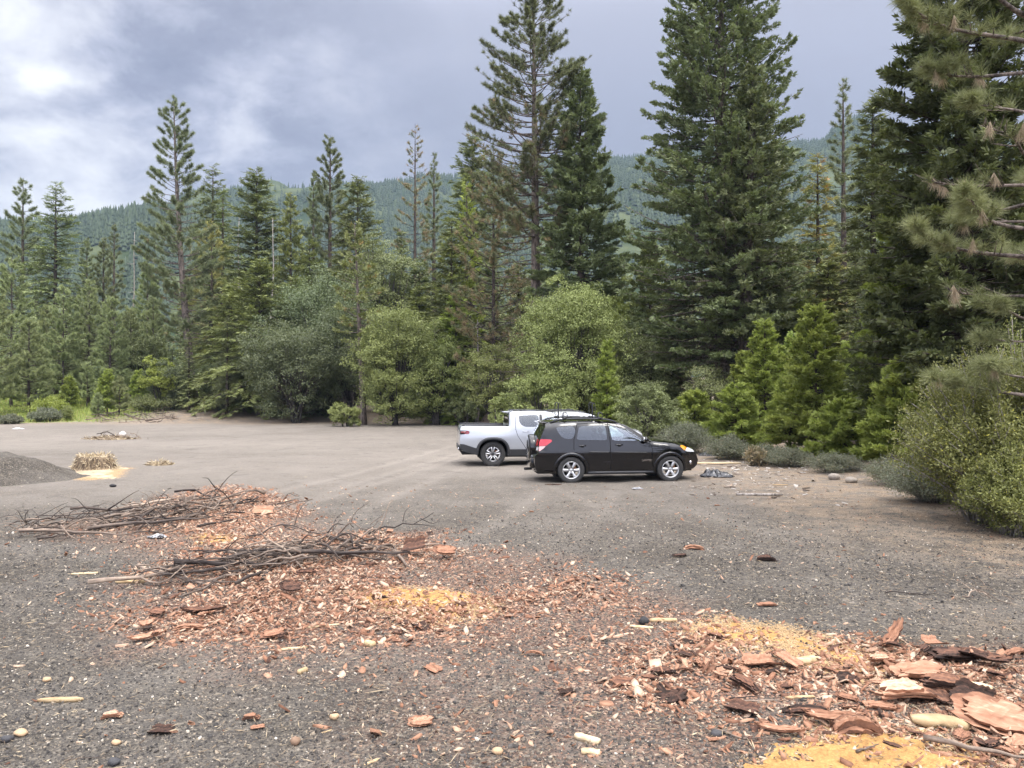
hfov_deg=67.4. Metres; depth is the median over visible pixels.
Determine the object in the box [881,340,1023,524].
leafy shrub
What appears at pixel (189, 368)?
woodland conifer
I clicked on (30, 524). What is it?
dead branch
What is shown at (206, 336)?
woodland conifer
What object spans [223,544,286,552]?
dead branch
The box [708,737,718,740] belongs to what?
bark piece
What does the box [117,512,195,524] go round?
dead branch
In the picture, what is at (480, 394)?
oak bush
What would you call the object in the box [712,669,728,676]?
bark piece
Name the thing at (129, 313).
young pine
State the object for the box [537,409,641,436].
parked suv
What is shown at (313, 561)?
dead branch
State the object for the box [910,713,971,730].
broken plank
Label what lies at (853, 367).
young cedar
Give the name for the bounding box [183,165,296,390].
fir
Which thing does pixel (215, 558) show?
dead branch
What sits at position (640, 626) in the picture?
wood splinter
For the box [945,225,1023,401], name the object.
fir
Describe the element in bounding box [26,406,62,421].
grey brush
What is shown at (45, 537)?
dead branch
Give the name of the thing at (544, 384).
bright oak
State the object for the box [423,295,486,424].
fir
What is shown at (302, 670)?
wood block
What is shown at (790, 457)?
grey brush
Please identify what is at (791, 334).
young cedar
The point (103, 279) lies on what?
slender pine
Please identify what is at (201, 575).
dead branch
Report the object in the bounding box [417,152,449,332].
slender pine
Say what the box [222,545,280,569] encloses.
dead branch
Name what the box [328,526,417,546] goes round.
dead branch
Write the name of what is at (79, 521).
dead branch
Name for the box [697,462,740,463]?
wood plank
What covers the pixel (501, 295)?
woodland conifer
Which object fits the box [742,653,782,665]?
bark piece
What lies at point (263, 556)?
dead branch
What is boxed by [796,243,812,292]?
woodland conifer
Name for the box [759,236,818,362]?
fir
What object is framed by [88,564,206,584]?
dead branch
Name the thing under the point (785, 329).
incense cedar
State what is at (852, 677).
bark piece
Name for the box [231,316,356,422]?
oak
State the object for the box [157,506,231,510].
dead branch
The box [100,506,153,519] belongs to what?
dead branch
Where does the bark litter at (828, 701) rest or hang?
on the ground at (252, 449)
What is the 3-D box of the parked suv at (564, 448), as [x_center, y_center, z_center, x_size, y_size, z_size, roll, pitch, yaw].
[2.740,1.586,21.513,4.855,2.168,2.204,0,-1,-7]
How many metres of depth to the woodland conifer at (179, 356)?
105.57 m
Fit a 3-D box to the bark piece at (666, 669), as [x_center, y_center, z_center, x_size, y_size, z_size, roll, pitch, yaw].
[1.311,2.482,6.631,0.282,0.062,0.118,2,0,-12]
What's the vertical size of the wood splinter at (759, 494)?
0.060 m
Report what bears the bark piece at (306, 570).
on the ground at (252, 449)
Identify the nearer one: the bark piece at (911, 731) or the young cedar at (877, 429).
the bark piece at (911, 731)
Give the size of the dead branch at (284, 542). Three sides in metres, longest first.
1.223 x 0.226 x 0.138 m
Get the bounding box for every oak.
[99,317,172,395]
[140,357,207,409]
[198,354,253,406]
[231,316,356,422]
[246,262,379,418]
[305,297,385,416]
[339,300,447,425]
[342,225,429,409]
[392,318,470,424]
[493,367,582,422]
[507,273,642,417]
[594,310,680,433]
[609,380,692,438]
[671,364,754,431]
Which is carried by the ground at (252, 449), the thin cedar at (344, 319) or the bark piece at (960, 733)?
the thin cedar at (344, 319)
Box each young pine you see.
[0,254,48,406]
[0,293,29,402]
[0,318,57,411]
[21,304,68,394]
[36,283,88,397]
[61,278,113,402]
[80,295,133,402]
[108,307,151,400]
[134,295,171,377]
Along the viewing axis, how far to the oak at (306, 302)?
64.24 m
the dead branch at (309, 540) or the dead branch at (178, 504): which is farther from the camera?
the dead branch at (178, 504)
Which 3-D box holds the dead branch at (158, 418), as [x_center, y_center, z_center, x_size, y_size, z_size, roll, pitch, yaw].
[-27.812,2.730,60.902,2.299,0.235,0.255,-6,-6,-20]
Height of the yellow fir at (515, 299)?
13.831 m
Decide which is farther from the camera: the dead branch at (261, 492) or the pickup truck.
the pickup truck
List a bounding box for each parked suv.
[524,402,697,482]
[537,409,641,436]
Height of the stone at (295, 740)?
0.071 m
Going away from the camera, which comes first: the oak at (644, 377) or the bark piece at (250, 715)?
the bark piece at (250, 715)
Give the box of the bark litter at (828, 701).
[0,483,1023,767]
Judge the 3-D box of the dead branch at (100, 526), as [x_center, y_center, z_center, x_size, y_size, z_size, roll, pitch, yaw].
[-6.134,2.276,13.148,2.050,0.272,0.660,-5,18,-13]
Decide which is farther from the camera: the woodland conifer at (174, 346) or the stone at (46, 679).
the woodland conifer at (174, 346)
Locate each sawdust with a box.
[76,467,128,478]
[195,533,229,543]
[361,588,470,618]
[702,622,884,675]
[743,733,985,767]
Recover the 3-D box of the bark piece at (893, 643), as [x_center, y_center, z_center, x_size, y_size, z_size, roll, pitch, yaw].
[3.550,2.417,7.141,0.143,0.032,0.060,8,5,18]
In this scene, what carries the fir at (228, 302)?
on the ground at (252, 449)
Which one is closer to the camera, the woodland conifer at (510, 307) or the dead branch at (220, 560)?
the dead branch at (220, 560)
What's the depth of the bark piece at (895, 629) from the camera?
7.37 m
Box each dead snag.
[128,233,138,330]
[269,218,278,340]
[471,319,487,422]
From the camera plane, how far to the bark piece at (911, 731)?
5.45 m
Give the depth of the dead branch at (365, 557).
10.81 m
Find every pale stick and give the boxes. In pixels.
[37,697,83,702]
[115,580,144,582]
[280,646,307,650]
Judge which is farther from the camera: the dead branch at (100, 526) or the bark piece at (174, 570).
the dead branch at (100, 526)
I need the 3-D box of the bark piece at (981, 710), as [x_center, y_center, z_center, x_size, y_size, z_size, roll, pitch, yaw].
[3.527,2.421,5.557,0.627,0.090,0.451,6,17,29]
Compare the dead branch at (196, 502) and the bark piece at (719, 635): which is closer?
the bark piece at (719, 635)
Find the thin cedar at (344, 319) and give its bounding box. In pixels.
[330,218,390,424]
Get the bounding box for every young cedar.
[591,337,621,420]
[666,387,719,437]
[698,381,772,447]
[718,350,768,432]
[738,318,787,433]
[760,375,813,448]
[764,300,859,443]
[770,330,819,430]
[799,396,869,459]
[824,340,856,440]
[839,317,874,405]
[848,356,941,461]
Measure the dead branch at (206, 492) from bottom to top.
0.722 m
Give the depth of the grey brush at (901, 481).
16.54 m
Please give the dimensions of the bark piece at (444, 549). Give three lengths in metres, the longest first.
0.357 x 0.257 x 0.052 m
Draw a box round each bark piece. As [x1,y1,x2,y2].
[100,709,123,719]
[127,629,166,639]
[138,618,155,625]
[147,723,174,732]
[148,606,165,614]
[164,569,181,572]
[171,623,206,630]
[180,604,227,612]
[197,611,210,614]
[242,712,260,719]
[250,724,264,728]
[252,505,273,512]
[259,627,284,637]
[277,632,288,636]
[279,580,301,591]
[295,568,316,574]
[401,536,425,550]
[407,715,433,726]
[410,621,430,630]
[423,662,442,672]
[433,544,456,554]
[524,650,544,655]
[558,687,575,693]
[611,676,635,685]
[641,674,658,680]
[644,694,652,708]
[650,665,677,675]
[654,688,687,704]
[656,682,668,697]
[672,553,686,556]
[675,667,693,670]
[677,650,692,656]
[683,544,704,549]
[683,638,693,643]
[693,659,704,666]
[707,632,726,639]
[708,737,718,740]
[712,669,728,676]
[715,665,734,670]
[716,666,727,671]
[724,697,760,714]
[728,673,762,695]
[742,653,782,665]
[754,721,805,732]
[756,554,777,561]
[756,602,776,605]
[766,667,783,674]
[773,650,802,667]
[780,704,826,716]
[800,707,862,720]
[801,683,814,687]
[816,671,825,676]
[823,667,838,672]
[828,713,883,735]
[833,671,859,683]
[834,691,857,700]
[839,703,857,707]
[843,704,860,709]
[862,700,897,710]
[868,653,897,662]
[869,678,885,683]
[874,677,936,699]
[877,708,884,716]
[878,617,903,646]
[882,740,902,747]
[885,641,901,647]
[888,660,949,677]
[906,729,921,733]
[919,673,959,688]
[920,643,931,652]
[921,634,949,643]
[924,686,952,705]
[927,646,979,659]
[948,677,996,696]
[950,691,1023,736]
[952,727,972,739]
[956,664,973,666]
[958,647,992,659]
[968,736,995,747]
[980,653,1013,662]
[984,738,1005,748]
[987,670,1004,676]
[998,745,1018,754]
[1005,647,1023,654]
[1005,733,1023,747]
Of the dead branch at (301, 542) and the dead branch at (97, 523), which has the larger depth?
the dead branch at (97, 523)
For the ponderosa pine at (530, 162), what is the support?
on the ground at (252, 449)
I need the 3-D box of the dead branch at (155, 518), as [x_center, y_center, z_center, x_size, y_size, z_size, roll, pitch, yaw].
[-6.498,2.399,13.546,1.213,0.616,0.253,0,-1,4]
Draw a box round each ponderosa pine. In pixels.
[129,95,230,406]
[462,0,607,402]
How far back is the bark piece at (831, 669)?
6.70 m
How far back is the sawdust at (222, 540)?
12.70 m
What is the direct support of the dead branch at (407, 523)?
on the ground at (252, 449)
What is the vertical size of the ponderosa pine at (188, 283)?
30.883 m
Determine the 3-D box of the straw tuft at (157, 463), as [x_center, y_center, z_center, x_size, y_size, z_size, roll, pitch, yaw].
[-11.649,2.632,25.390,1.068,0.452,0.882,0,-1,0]
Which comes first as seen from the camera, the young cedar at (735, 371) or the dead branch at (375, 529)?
the dead branch at (375, 529)
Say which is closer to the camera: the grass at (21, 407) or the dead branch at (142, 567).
the dead branch at (142, 567)
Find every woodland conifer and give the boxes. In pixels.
[1,314,15,358]
[25,294,44,367]
[168,347,183,398]
[169,301,183,370]
[174,323,192,371]
[174,332,203,411]
[194,285,218,374]
[210,317,243,416]
[235,255,250,319]
[482,261,503,354]
[485,292,506,389]
[488,263,502,344]
[505,267,515,360]
[512,272,530,372]
[676,294,699,371]
[688,293,699,377]
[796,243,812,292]
[831,233,859,338]
[835,225,853,312]
[836,261,866,334]
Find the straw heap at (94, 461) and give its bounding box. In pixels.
[69,450,121,470]
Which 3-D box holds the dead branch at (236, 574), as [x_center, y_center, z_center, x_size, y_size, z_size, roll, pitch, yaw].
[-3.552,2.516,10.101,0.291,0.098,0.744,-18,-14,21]
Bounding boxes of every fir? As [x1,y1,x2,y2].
[0,181,105,394]
[171,163,243,371]
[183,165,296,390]
[183,279,264,413]
[191,257,319,419]
[206,188,238,333]
[262,274,331,416]
[282,239,347,401]
[321,173,390,400]
[379,285,436,416]
[381,257,442,411]
[388,231,412,326]
[416,217,489,421]
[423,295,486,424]
[425,132,521,400]
[479,257,530,416]
[588,264,638,413]
[628,293,705,421]
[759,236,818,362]
[789,152,855,335]
[795,258,859,403]
[817,90,906,375]
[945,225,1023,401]
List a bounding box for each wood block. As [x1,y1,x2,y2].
[297,667,307,673]
[364,640,375,646]
[574,732,600,744]
[796,655,818,664]
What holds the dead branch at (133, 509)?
on the dead branch at (127, 514)
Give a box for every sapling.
[57,375,80,406]
[75,361,98,406]
[90,392,104,415]
[92,368,121,414]
[109,375,130,415]
[123,369,148,400]
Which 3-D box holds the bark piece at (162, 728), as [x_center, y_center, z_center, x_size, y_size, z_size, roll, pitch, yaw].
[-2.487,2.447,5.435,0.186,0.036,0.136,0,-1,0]
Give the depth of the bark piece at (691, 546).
11.88 m
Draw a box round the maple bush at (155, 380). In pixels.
[136,355,178,410]
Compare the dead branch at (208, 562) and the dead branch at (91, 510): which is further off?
the dead branch at (91, 510)
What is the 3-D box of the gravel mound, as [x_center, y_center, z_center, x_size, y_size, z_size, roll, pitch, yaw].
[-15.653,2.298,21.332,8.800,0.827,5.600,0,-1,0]
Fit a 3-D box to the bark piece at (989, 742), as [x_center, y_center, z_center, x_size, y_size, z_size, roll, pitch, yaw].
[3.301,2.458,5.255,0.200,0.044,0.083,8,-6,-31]
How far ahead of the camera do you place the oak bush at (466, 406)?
54.92 m
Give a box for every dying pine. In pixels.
[390,125,440,311]
[441,147,543,404]
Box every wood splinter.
[71,572,97,574]
[308,624,338,627]
[364,758,379,764]
[630,625,653,628]
[736,493,782,495]
[785,695,814,698]
[971,681,992,688]
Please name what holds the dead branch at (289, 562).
on the ground at (252, 449)
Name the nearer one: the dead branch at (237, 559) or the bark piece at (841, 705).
the bark piece at (841, 705)
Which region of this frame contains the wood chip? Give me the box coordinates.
[581,747,599,754]
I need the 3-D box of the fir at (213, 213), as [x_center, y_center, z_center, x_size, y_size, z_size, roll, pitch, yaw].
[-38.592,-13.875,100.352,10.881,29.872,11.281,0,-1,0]
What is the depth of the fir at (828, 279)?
37.73 m
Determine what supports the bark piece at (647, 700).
on the ground at (252, 449)
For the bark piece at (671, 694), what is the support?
on the ground at (252, 449)
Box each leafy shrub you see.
[24,395,69,411]
[61,405,73,420]
[127,391,177,411]
[256,400,332,414]
[416,404,502,422]
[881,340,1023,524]
[950,432,1023,536]
[981,311,1023,384]
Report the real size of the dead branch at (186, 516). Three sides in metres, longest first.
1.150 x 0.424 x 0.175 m
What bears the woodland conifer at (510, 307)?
on the ground at (252, 449)
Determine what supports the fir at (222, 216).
on the ground at (252, 449)
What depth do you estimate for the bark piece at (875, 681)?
6.43 m
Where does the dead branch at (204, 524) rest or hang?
on the ground at (252, 449)
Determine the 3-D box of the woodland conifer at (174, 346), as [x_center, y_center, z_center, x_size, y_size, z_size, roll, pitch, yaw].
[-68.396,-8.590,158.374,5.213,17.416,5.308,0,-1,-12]
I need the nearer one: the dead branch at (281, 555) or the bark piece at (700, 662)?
the bark piece at (700, 662)
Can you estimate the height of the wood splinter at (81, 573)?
0.025 m
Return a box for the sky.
[0,0,1023,221]
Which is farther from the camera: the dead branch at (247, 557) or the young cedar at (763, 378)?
the young cedar at (763, 378)
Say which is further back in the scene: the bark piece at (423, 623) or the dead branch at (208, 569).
the dead branch at (208, 569)
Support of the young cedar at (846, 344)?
on the ground at (252, 449)
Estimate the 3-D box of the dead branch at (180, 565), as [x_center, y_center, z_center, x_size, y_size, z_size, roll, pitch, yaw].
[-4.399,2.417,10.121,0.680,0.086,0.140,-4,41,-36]
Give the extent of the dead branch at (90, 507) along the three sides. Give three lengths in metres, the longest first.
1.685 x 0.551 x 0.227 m
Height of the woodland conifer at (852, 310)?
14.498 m
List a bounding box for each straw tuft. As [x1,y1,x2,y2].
[143,457,174,465]
[742,444,770,465]
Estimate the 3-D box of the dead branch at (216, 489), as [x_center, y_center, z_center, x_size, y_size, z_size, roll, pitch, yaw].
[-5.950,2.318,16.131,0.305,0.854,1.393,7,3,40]
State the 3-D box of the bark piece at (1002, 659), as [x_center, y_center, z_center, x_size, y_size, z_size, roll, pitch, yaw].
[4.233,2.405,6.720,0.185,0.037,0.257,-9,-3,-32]
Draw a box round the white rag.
[147,533,167,537]
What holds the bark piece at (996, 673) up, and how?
on the bark piece
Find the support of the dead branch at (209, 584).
on the ground at (252, 449)
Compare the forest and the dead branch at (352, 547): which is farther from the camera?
the forest
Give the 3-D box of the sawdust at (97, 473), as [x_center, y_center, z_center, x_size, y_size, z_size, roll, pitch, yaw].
[-12.359,2.682,23.205,4.060,0.126,5.180,0,-1,0]
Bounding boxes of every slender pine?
[0,177,58,390]
[67,237,100,383]
[85,237,116,364]
[99,224,130,372]
[129,253,169,357]
[298,133,354,321]
[302,173,323,304]
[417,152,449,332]
[815,76,864,340]
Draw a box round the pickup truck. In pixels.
[456,409,619,465]
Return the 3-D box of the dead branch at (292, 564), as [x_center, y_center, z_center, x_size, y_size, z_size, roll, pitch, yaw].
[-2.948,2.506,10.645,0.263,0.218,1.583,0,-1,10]
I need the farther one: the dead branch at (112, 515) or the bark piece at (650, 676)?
the dead branch at (112, 515)
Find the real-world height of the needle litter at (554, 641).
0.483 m
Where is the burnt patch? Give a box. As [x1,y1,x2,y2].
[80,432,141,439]
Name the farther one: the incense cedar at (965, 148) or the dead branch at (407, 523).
the incense cedar at (965, 148)
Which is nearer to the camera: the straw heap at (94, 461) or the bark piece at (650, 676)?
the bark piece at (650, 676)
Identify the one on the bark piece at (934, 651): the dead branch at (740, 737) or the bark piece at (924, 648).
the bark piece at (924, 648)
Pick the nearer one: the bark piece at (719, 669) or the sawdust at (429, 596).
the bark piece at (719, 669)
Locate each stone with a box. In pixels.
[0,735,14,742]
[13,728,28,736]
[42,677,51,681]
[107,757,120,766]
[111,739,121,745]
[290,736,300,745]
[329,713,338,719]
[492,747,502,754]
[710,729,721,736]
[828,473,839,479]
[845,477,857,482]
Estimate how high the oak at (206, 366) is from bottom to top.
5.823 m
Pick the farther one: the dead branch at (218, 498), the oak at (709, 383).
the oak at (709, 383)
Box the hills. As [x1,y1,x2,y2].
[0,117,1001,377]
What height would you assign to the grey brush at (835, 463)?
0.886 m
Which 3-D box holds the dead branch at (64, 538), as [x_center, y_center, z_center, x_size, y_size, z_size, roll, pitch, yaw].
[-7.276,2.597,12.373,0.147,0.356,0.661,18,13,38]
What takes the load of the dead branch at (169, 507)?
on the bark litter at (828, 701)
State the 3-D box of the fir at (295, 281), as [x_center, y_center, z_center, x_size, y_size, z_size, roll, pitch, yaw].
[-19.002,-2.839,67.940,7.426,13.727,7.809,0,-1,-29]
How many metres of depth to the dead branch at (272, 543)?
11.03 m
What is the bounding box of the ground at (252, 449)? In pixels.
[0,377,1023,767]
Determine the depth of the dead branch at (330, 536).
11.66 m
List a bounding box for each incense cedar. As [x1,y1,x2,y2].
[521,66,644,349]
[585,295,643,422]
[612,0,833,421]
[627,239,688,391]
[686,56,807,387]
[760,291,818,397]
[834,0,1023,429]
[844,195,946,431]
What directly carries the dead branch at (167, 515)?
on the ground at (252, 449)
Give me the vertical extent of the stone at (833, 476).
0.197 m
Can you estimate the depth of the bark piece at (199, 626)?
7.85 m
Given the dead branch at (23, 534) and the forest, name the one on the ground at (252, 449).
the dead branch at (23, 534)
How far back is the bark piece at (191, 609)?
8.41 m
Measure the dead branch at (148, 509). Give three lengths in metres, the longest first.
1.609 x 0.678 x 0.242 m
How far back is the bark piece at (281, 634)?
7.49 m
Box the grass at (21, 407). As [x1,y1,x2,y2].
[0,393,204,422]
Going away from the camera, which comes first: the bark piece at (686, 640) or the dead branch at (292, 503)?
the bark piece at (686, 640)
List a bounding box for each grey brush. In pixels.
[0,413,25,423]
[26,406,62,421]
[649,420,715,452]
[700,432,751,459]
[738,442,784,463]
[763,445,814,467]
[799,450,870,472]
[860,454,907,483]
[872,455,953,504]
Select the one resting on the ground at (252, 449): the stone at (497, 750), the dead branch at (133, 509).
the stone at (497, 750)
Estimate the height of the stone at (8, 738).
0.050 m
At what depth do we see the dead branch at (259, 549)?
10.63 m
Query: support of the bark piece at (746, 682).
on the ground at (252, 449)
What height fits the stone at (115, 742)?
0.036 m
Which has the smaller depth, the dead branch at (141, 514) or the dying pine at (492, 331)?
the dead branch at (141, 514)
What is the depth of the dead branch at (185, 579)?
9.65 m
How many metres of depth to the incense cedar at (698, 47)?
40.30 m
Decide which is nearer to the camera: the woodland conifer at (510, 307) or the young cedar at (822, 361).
the young cedar at (822, 361)
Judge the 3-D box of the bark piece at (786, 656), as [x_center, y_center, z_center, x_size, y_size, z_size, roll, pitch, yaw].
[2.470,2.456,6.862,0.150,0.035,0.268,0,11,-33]
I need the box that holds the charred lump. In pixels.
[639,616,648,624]
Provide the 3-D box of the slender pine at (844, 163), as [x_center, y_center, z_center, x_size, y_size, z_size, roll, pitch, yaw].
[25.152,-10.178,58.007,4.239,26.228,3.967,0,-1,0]
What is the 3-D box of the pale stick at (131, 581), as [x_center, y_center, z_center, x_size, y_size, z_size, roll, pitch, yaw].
[-4.858,2.509,9.768,0.366,0.040,0.057,0,-1,-3]
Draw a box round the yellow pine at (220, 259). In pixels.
[177,220,237,363]
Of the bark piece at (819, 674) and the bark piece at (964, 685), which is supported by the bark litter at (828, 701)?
the bark piece at (964, 685)
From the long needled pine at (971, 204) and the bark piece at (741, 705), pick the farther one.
the long needled pine at (971, 204)
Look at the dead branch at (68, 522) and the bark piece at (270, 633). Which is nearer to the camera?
the bark piece at (270, 633)
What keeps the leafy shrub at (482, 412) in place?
on the ground at (252, 449)
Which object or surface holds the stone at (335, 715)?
on the ground at (252, 449)
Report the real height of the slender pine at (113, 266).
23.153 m
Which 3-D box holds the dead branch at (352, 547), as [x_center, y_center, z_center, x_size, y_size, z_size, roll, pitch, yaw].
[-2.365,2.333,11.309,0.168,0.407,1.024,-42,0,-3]
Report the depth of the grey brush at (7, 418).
58.06 m
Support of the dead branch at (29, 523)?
on the ground at (252, 449)
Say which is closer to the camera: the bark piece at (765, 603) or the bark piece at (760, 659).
the bark piece at (760, 659)
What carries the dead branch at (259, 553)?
on the dead branch at (247, 557)
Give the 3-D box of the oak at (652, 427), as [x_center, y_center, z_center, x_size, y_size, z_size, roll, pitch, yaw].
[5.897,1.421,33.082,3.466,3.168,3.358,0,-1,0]
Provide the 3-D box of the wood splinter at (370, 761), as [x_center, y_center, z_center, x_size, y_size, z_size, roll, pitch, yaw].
[-0.919,2.476,5.037,0.025,0.014,0.122,-1,-1,44]
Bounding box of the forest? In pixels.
[0,113,1020,377]
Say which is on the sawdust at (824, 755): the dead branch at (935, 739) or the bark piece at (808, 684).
the dead branch at (935, 739)
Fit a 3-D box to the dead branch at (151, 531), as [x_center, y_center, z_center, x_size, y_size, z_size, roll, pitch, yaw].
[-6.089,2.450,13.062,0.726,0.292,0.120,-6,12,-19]
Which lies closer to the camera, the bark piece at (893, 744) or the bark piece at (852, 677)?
the bark piece at (893, 744)
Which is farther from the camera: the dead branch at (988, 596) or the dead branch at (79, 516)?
the dead branch at (79, 516)
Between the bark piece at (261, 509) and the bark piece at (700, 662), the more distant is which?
the bark piece at (261, 509)
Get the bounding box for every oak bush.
[327,401,361,426]
[441,391,481,423]
[456,340,522,420]
[487,391,515,422]
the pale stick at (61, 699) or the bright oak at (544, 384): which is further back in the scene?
the bright oak at (544, 384)
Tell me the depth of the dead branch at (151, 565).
9.92 m
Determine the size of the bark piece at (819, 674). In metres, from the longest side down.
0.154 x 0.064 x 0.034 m
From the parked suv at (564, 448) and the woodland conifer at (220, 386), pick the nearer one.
the parked suv at (564, 448)
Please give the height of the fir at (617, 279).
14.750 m
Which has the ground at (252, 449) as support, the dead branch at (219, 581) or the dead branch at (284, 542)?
the dead branch at (219, 581)
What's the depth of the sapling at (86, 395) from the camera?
72.92 m
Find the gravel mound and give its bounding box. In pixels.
[0,451,89,486]
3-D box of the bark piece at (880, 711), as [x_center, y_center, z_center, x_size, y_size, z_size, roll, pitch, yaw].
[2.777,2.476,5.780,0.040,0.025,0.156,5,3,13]
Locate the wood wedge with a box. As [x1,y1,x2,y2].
[650,618,676,621]
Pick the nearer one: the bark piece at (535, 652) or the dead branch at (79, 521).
the bark piece at (535, 652)
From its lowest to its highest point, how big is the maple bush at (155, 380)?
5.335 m
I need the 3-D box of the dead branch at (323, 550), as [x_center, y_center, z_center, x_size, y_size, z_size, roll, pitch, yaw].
[-2.416,2.276,10.828,1.943,0.283,0.688,0,17,-8]
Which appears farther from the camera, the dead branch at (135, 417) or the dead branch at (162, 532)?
the dead branch at (135, 417)
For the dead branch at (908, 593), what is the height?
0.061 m
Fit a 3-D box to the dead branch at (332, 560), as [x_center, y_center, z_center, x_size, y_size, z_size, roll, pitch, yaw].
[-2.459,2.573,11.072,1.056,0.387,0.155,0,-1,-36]
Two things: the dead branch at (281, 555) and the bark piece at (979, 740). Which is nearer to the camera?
the bark piece at (979, 740)
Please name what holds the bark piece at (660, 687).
on the ground at (252, 449)
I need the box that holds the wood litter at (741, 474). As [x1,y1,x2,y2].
[673,451,848,505]
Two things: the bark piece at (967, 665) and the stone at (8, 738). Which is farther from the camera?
the bark piece at (967, 665)
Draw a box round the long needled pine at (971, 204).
[888,0,1023,397]
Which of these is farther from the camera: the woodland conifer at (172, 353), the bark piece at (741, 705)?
the woodland conifer at (172, 353)
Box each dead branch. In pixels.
[1,519,64,533]
[2,530,45,538]
[4,510,61,539]
[5,516,23,529]
[8,503,73,524]
[17,510,48,528]
[18,518,133,538]
[22,514,105,532]
[24,510,80,521]
[33,526,116,530]
[33,527,109,536]
[37,534,72,539]
[45,516,112,523]
[51,504,127,526]
[53,534,82,542]
[64,753,114,761]
[65,508,116,515]
[70,490,138,514]
[72,498,111,522]
[87,507,214,529]
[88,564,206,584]
[90,557,179,590]
[93,518,122,529]
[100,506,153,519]
[111,498,170,508]
[114,488,185,515]
[114,512,180,517]
[115,578,172,592]
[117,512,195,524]
[121,493,156,508]
[121,504,192,515]
[123,495,159,507]
[124,413,155,421]
[128,507,191,527]
[129,494,160,515]
[131,518,177,533]
[131,521,187,540]
[136,553,191,568]
[137,500,162,516]
[137,562,187,577]
[138,503,174,528]
[139,567,220,585]
[144,560,225,569]
[145,416,174,420]
[145,494,197,500]
[145,503,244,517]
[145,505,187,515]
[151,524,176,534]
[151,557,203,570]
[153,502,182,526]
[154,490,191,512]
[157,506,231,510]
[157,566,227,576]
[158,557,206,572]
[159,576,188,587]
[161,573,227,598]
[163,494,216,504]
[166,569,250,576]
[173,538,263,561]
[174,471,236,495]
[174,559,285,565]
[177,501,211,520]
[177,577,229,593]
[179,497,232,500]
[180,564,207,568]
[181,574,212,575]
[183,493,240,504]
[183,500,210,504]
[183,506,220,525]
[185,566,271,584]
[186,557,237,562]
[188,548,288,551]
[193,491,220,504]
[194,500,235,511]
[197,515,251,526]
[198,487,227,512]
[198,498,257,507]
[202,538,239,560]
[202,546,294,573]
[203,478,230,500]
[203,496,251,508]
[213,490,265,504]
[216,489,264,513]
[216,554,297,571]
[218,557,259,573]
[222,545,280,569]
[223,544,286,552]
[226,537,308,560]
[226,549,262,561]
[226,571,253,575]
[228,514,303,568]
[228,554,279,573]
[230,536,306,548]
[231,547,300,574]
[234,565,269,584]
[240,555,317,573]
[243,536,319,548]
[248,500,339,536]
[248,535,349,559]
[250,499,312,510]
[250,554,312,570]
[251,545,301,548]
[255,537,309,565]
[256,536,290,548]
[261,538,299,572]
[269,533,409,561]
[275,547,327,574]
[277,535,334,549]
[278,535,316,566]
[279,550,351,564]
[312,523,349,547]
[319,548,386,557]
[321,536,355,557]
[322,547,373,563]
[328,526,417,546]
[331,537,375,545]
[334,502,383,534]
[342,551,422,557]
[345,532,362,550]
[347,500,392,547]
[349,554,385,559]
[356,547,425,565]
[360,543,438,548]
[361,542,387,550]
[368,506,439,533]
[374,543,394,549]
[388,527,425,548]
[391,544,410,567]
[711,728,773,741]
[729,695,762,698]
[745,699,778,701]
[855,744,878,752]
[885,591,935,596]
[923,734,1023,758]
[957,578,989,597]
[962,575,1013,603]
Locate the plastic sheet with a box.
[699,469,734,477]
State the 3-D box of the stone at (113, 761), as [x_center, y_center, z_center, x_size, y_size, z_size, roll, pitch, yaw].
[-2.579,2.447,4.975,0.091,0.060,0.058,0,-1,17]
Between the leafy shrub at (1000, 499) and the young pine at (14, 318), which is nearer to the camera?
the leafy shrub at (1000, 499)
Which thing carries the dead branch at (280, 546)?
on the ground at (252, 449)
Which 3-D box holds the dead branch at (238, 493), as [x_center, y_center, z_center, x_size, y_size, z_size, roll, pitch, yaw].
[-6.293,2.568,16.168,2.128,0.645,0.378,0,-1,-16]
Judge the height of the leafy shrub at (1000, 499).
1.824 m
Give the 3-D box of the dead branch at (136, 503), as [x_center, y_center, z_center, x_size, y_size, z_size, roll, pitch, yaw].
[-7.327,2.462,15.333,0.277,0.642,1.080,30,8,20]
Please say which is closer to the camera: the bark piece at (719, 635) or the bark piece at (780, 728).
the bark piece at (780, 728)
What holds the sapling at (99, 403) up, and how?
on the ground at (252, 449)
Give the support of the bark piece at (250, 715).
on the ground at (252, 449)
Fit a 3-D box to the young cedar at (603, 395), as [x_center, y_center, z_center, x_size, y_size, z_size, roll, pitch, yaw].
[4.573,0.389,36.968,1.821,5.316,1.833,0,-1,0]
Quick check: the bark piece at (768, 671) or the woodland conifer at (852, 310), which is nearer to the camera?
the bark piece at (768, 671)
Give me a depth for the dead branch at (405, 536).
12.08 m
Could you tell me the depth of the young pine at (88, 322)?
78.60 m
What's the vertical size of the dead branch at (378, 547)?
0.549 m
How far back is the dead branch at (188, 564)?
10.17 m
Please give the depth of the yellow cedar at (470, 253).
63.99 m
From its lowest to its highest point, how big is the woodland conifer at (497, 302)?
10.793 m
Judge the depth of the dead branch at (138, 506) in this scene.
15.12 m
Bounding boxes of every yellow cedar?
[265,192,308,319]
[445,181,487,371]
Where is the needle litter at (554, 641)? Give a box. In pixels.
[0,465,1023,767]
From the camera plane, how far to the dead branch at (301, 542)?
10.92 m
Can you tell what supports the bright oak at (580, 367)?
on the ground at (252, 449)

